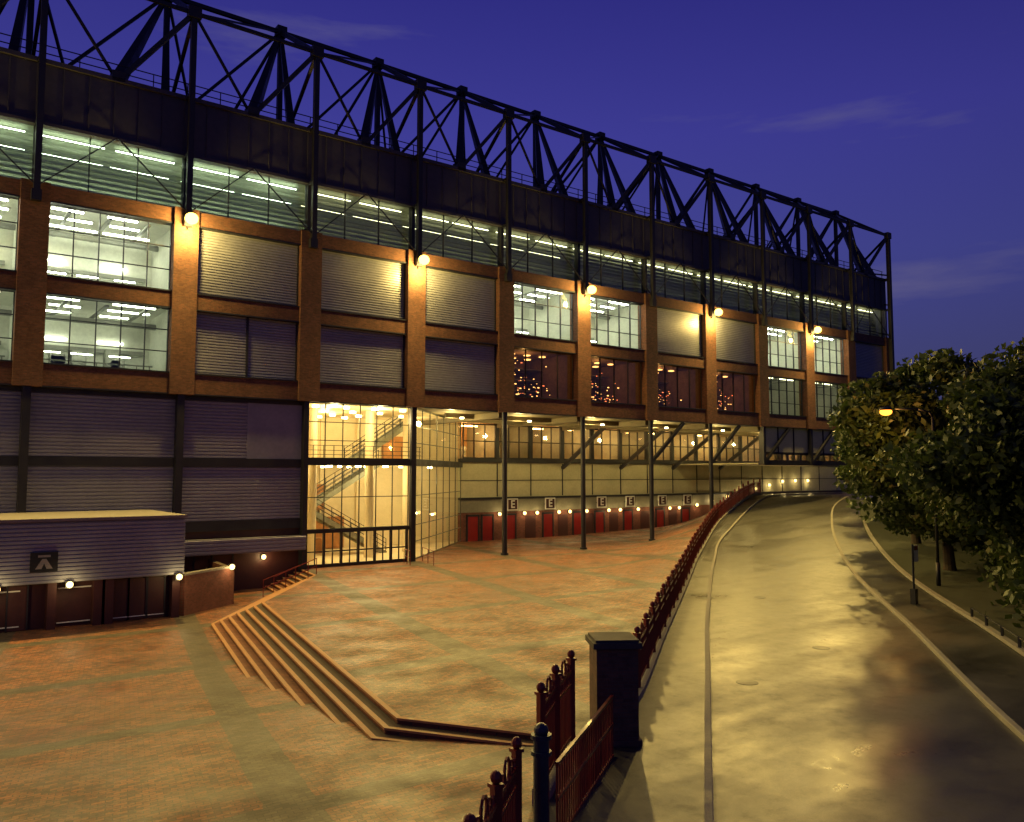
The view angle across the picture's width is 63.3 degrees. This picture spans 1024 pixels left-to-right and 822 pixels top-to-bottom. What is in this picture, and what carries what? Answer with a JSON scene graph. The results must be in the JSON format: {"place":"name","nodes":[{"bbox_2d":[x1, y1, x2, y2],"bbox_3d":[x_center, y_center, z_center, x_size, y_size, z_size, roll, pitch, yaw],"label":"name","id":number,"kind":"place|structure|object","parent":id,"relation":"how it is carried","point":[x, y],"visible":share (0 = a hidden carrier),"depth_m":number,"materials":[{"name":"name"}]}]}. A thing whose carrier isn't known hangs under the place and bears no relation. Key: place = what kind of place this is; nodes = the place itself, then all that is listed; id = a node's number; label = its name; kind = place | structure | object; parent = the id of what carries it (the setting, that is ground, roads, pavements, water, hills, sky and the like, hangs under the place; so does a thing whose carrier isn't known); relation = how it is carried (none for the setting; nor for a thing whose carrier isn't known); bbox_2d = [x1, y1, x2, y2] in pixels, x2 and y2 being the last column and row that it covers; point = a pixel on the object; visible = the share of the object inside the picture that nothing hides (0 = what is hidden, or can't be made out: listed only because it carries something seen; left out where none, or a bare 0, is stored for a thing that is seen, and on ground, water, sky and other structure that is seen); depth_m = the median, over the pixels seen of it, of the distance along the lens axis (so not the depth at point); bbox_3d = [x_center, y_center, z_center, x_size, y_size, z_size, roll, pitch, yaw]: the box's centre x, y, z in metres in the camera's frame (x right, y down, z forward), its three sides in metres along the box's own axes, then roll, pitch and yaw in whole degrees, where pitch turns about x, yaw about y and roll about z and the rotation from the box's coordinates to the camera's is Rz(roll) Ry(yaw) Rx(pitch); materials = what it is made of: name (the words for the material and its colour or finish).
{"place":"outdoors","nodes":[
{"label":"outdoors","id":0,"kind":"place"},
{"bbox_2d":[0,588,532,821],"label":"plaza","id":1,"kind":"structure","parent":0,"point":[169,719],"depth_m":19.52,"materials":[{"name":"brick"}]},
{"bbox_2d":[179,560,233,615],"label":"brickwork","id":2,"kind":"object","parent":1,"relation":"on","point":[201,592],"visible":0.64,"depth_m":43.04,"materials":[{"name":"red brick"}]},
{"bbox_2d":[182,565,229,575],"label":"coping","id":3,"kind":"object","parent":2,"relation":"on","point":[205,570],"visible":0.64,"depth_m":42.94,"materials":[{"name":"stone"}]},
{"bbox_2d":[211,570,576,745],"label":"steps","id":4,"kind":"structure","parent":1,"relation":"on","point":[270,647],"depth_m":26.19,"materials":[{"name":"stone"}]},
{"bbox_2d":[263,562,308,596],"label":"handrail","id":5,"kind":"object","parent":4,"relation":"on","point":[285,576],"visible":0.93,"depth_m":47.70,"materials":[{"name":"metal"}]},
{"bbox_2d":[273,558,316,592],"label":"handrail","id":6,"kind":"object","parent":4,"relation":"on","point":[295,573],"visible":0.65,"depth_m":49.49,"materials":[{"name":"metal"}]},
{"bbox_2d":[463,736,523,821],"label":"ornamental railings","id":7,"kind":"object","parent":1,"relation":"on","point":[503,801],"visible":1,"depth_m":12.15,"materials":[{"name":"paint"},{"name":"iron"}]},
{"bbox_2d":[531,722,551,821],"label":"gate post","id":8,"kind":"object","parent":1,"relation":"on","point":[541,738],"visible":1,"depth_m":13.25,"materials":[{"name":"black metal"}]},
{"bbox_2d":[555,695,613,821],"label":"entrance gate","id":9,"kind":"structure","parent":8,"relation":"attached to","point":[589,750],"depth_m":15.02,"materials":[{"name":"metal"}]},
{"bbox_2d":[532,649,576,805],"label":"ornamental railings","id":10,"kind":"object","parent":1,"relation":"on","point":[555,708],"visible":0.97,"depth_m":16.56,"materials":[{"name":"paint"},{"name":"iron"}]},
{"bbox_2d":[265,513,707,734],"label":"plaza","id":11,"kind":"structure","parent":0,"point":[486,634],"depth_m":35.62,"materials":[{"name":"brick"}]},
{"bbox_2d":[404,548,410,562],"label":"handrail","id":12,"kind":"object","parent":11,"relation":"on","point":[407,552],"visible":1,"depth_m":55.17,"materials":[{"name":"metal"}]},
{"bbox_2d":[422,547,433,565],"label":"handrail","id":13,"kind":"object","parent":11,"relation":"on","point":[427,555],"visible":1,"depth_m":55.77,"materials":[{"name":"metal"}]},
{"bbox_2d":[0,0,894,632],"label":"football stadium stand","id":14,"kind":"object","parent":11,"relation":"on","point":[250,346],"visible":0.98,"depth_m":56.96,"materials":[{"name":"brick"},{"name":"dark steel"},{"name":"glass"}]},
{"bbox_2d":[6,510,676,631],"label":"service doors","id":15,"kind":"structure","parent":14,"relation":"in","point":[17,601],"depth_m":40.49,"materials":[{"name":"red metal"}]},
{"bbox_2d":[0,125,883,631],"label":"window frames","id":16,"kind":"structure","parent":14,"relation":"in","point":[22,460],"depth_m":54.54,"materials":[{"name":"metal"}]},
{"bbox_2d":[468,509,688,541],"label":"turnstile doors","id":17,"kind":"structure","parent":14,"relation":"in","point":[487,520],"depth_m":79.77,"materials":[{"name":"red paint"}]},
{"bbox_2d":[633,479,761,701],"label":"ornamental railings","id":18,"kind":"object","parent":11,"relation":"on","point":[650,633],"visible":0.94,"depth_m":35.17,"materials":[{"name":"metal"}]},
{"bbox_2d":[0,0,1023,399],"label":"sky","id":19,"kind":"structure","parent":0,"point":[904,119],"materials":[{"name":"blue"}]},
{"bbox_2d":[549,492,840,821],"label":"pavement","id":20,"kind":"structure","parent":0,"point":[658,776],"depth_m":18.31,"materials":[{"name":"concrete"}]},
{"bbox_2d":[585,632,642,746],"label":"brick pier","id":21,"kind":"structure","parent":20,"relation":"on","point":[613,663],"depth_m":18.11,"materials":[{"name":"brick"}]},
{"bbox_2d":[709,493,1023,821],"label":"road","id":22,"kind":"structure","parent":0,"point":[864,718],"depth_m":21.61,"materials":[{"name":"grey asphalt"}]},
{"bbox_2d":[704,492,846,821],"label":"kerb","id":23,"kind":"structure","parent":22,"relation":"on","point":[708,796],"depth_m":21.13,"materials":[{"name":"concrete"}]},
{"bbox_2d":[736,596,829,684],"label":"manhole covers","id":24,"kind":"object","parent":22,"relation":"on","point":[747,682],"visible":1,"depth_m":24.20,"materials":[{"name":"metal"}]},
{"bbox_2d":[831,495,1023,741],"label":"kerb","id":25,"kind":"structure","parent":22,"relation":"on","point":[998,712],"depth_m":26.28,"materials":[{"name":"concrete"}]},
{"bbox_2d":[833,496,1023,729],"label":"pavement","id":26,"kind":"structure","parent":0,"point":[989,666],"depth_m":32.13,"materials":[{"name":"concrete"}]},
{"bbox_2d":[910,544,917,603],"bbox_3d":[18.349,7.417,37.794,0.580,2.700,0.240,3,-5,-37],"label":"bus stop sign","id":27,"kind":"object","parent":26,"relation":"on","point":[913,590],"visible":1,"depth_m":37.66,"materials":[{"name":"metal"}]},
{"bbox_2d":[860,496,1023,657],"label":"grass verge","id":28,"kind":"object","parent":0,"point":[962,588],"depth_m":46.12,"materials":[{"name":"green plant"}]},
{"bbox_2d":[832,427,897,499],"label":"deciduous tree","id":29,"kind":"object","parent":28,"relation":"on","point":[842,471],"depth_m":73.52,"materials":[{"name":"green plant"}]},
{"bbox_2d":[830,430,921,543],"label":"deciduous tree","id":30,"kind":"object","parent":28,"relation":"on","point":[842,450],"visible":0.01,"depth_m":62.34,"materials":[{"name":"green plant"}]},
{"bbox_2d":[879,407,940,585],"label":"street lamp","id":31,"kind":"object","parent":28,"relation":"on","point":[885,411],"visible":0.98,"depth_m":43.15,"materials":[{"name":"metal"}]},
{"bbox_2d":[826,347,1004,570],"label":"deciduous tree","id":32,"kind":"object","parent":28,"relation":"on","point":[867,426],"visible":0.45,"depth_m":47.70,"materials":[{"name":"green plant"}]},
{"bbox_2d":[863,520,1023,655],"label":"guard rail","id":33,"kind":"object","parent":28,"relation":"on","point":[1012,644],"visible":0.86,"depth_m":33.83,"materials":[{"name":"metal"}]},
{"bbox_2d":[878,337,1023,550],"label":"deciduous tree","id":34,"kind":"object","parent":28,"relation":"on","point":[969,463],"visible":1,"depth_m":35.25,"materials":[{"name":"green plant"}]},
{"bbox_2d":[959,531,1023,626],"bbox_3d":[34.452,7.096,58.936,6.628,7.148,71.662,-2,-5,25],"label":"deciduous tree","id":35,"kind":"object","parent":28,"relation":"on","point":[1004,563],"visible":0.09,"depth_m":36.96,"materials":[{"name":"green plant"}]}
]}

